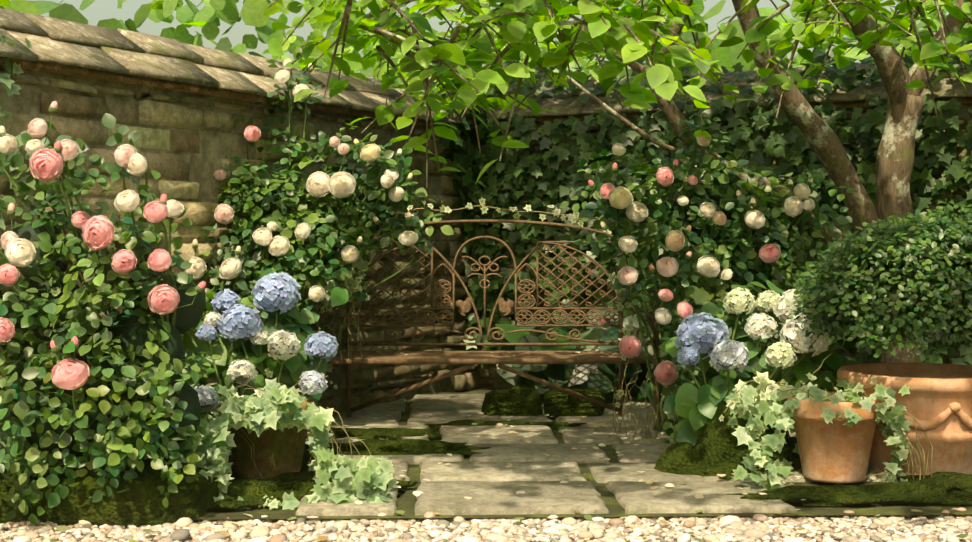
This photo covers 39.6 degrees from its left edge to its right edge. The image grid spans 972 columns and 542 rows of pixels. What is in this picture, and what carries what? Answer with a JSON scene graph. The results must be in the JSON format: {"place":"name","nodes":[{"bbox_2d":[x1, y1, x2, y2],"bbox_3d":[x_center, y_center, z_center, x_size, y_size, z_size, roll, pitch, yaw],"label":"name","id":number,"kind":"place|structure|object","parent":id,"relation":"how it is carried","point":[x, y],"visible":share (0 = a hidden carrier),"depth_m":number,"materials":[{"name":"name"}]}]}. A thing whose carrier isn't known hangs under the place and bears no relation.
{"place":"outdoors","nodes":[
{"label":"outdoors","id":0,"kind":"place"},
{"bbox_2d":[459,389,494,392],"bbox_3d":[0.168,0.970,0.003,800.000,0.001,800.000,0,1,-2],"label":"ground","id":1,"kind":"structure","parent":0,"point":[480,390],"depth_m":8.49,"materials":[{"name":"grey stone"}]},
{"bbox_2d":[0,65,476,400],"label":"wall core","id":2,"kind":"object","parent":1,"relation":"on","point":[216,147],"visible":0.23,"depth_m":6.40,"materials":[{"name":"brown stone"}]},
{"bbox_2d":[0,8,476,132],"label":"wall coping","id":3,"kind":"object","parent":2,"relation":"on","point":[64,47],"depth_m":5.98,"materials":[{"name":"stone"}]},
{"bbox_2d":[0,71,480,413],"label":"stone wall","id":4,"kind":"structure","parent":2,"relation":"attached to","point":[123,110],"depth_m":6.25,"materials":[{"name":"beige stone"}]},
{"bbox_2d":[0,163,801,461],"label":"rose bush leaves","id":5,"kind":"object","parent":1,"relation":"on","point":[188,317],"visible":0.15,"depth_m":4.61,"materials":[{"name":"green plant"}]},
{"bbox_2d":[0,69,932,481],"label":"plant stems","id":6,"kind":"object","parent":1,"relation":"on","point":[662,419],"visible":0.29,"depth_m":6.13,"materials":[{"name":"plant"}]},
{"bbox_2d":[0,59,830,411],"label":"flowers","id":7,"kind":"object","parent":6,"relation":"attached to","point":[700,333],"visible":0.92,"depth_m":5.49,"materials":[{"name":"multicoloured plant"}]},
{"bbox_2d":[2,515,967,541],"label":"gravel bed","id":8,"kind":"object","parent":1,"relation":"on","point":[771,540],"depth_m":4.42,"materials":[{"name":"beige gravel"}]},
{"bbox_2d":[0,458,218,527],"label":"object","id":9,"kind":"object","parent":8,"relation":"on","point":[138,503],"visible":0.46,"depth_m":4.49,"materials":[{"name":"green plant"}]},
{"bbox_2d":[0,480,971,541],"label":"gravel pebbles","id":10,"kind":"object","parent":8,"relation":"on","point":[753,528],"visible":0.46,"depth_m":4.39,"materials":[{"name":"beige gravel"}]},
{"bbox_2d":[0,29,971,526],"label":"garden foliage","id":11,"kind":"object","parent":1,"relation":"on","point":[688,403],"visible":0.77,"depth_m":6.08,"materials":[{"name":"green plant"}]},
{"bbox_2d":[0,0,971,88],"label":"trees","id":12,"kind":"object","parent":1,"relation":"on","point":[208,17],"depth_m":37.24,"materials":[{"name":"green plant"}]},
{"bbox_2d":[192,392,971,519],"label":"paving joints","id":13,"kind":"object","parent":1,"relation":"on","point":[406,500],"depth_m":4.67,"materials":[{"name":"plant"}]},
{"bbox_2d":[254,394,883,520],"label":"flagstones","id":14,"kind":"object","parent":13,"relation":"on","point":[488,481],"visible":0.46,"depth_m":5.31,"materials":[{"name":"grey stone"}]},
{"bbox_2d":[312,219,658,429],"bbox_3d":[-0.004,0.268,6.746,1.664,1.058,0.549,0,1,-1],"label":"iron bench","id":15,"kind":"object","parent":14,"relation":"on","point":[472,358],"visible":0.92,"depth_m":6.95,"materials":[{"name":"brown metal"}]},
{"bbox_2d":[26,351,967,541],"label":"fallen petals","id":16,"kind":"object","parent":14,"relation":"on","point":[418,493],"visible":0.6,"depth_m":4.58,"materials":[{"name":"plant"}]},
{"bbox_2d":[481,388,605,419],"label":"moss block","id":17,"kind":"structure","parent":14,"relation":"on","point":[521,402],"depth_m":6.96,"materials":[{"name":"green plant"}]},
{"bbox_2d":[206,420,971,511],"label":"moss patches","id":18,"kind":"object","parent":14,"relation":"on","point":[945,488],"visible":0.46,"depth_m":4.88,"materials":[{"name":"green plant"}]},
{"bbox_2d":[219,398,314,478],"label":"mossy pots","id":19,"kind":"object","parent":18,"relation":"on","point":[277,452],"visible":0.33,"depth_m":5.20,"materials":[{"name":"ceramic"}]},
{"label":"pot soil","id":20,"kind":"structure","parent":19,"relation":"on","visible":0},
{"bbox_2d":[843,252,970,341],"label":"boxwood","id":21,"kind":"object","parent":20,"relation":"on","point":[918,313],"visible":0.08,"depth_m":5.19,"materials":[{"name":"green plant"}]},
{"bbox_2d":[654,407,801,473],"bbox_3d":[0.990,0.686,5.431,0.633,0.301,0.390,-1,2,-28],"label":"mossy rock","id":22,"kind":"object","parent":14,"relation":"on","point":[716,442],"visible":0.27,"depth_m":5.34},
{"bbox_2d":[786,363,971,482],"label":"terracotta pots","id":23,"kind":"object","parent":14,"relation":"on","point":[937,401],"visible":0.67,"depth_m":5.09,"materials":[{"name":"orange ceramic"}]},
{"bbox_2d":[253,0,971,362],"bbox_3d":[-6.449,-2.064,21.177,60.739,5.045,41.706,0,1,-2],"label":"tree","id":24,"kind":"object","parent":1,"relation":"on","point":[537,23],"depth_m":5.36,"materials":[{"name":"green plant"}]},
{"bbox_2d":[477,103,971,389],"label":"stone wall","id":25,"kind":"structure","parent":1,"relation":"on","point":[964,112],"depth_m":8.14,"materials":[{"name":"stone"}]},
{"bbox_2d":[479,58,971,122],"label":"wall coping","id":26,"kind":"object","parent":25,"relation":"on","point":[565,106],"depth_m":7.82,"materials":[{"name":"stone"}]},
{"bbox_2d":[27,0,948,77],"label":"sky","id":27,"kind":"structure","parent":0,"point":[98,10],"materials":[{"name":"white"}]}
]}

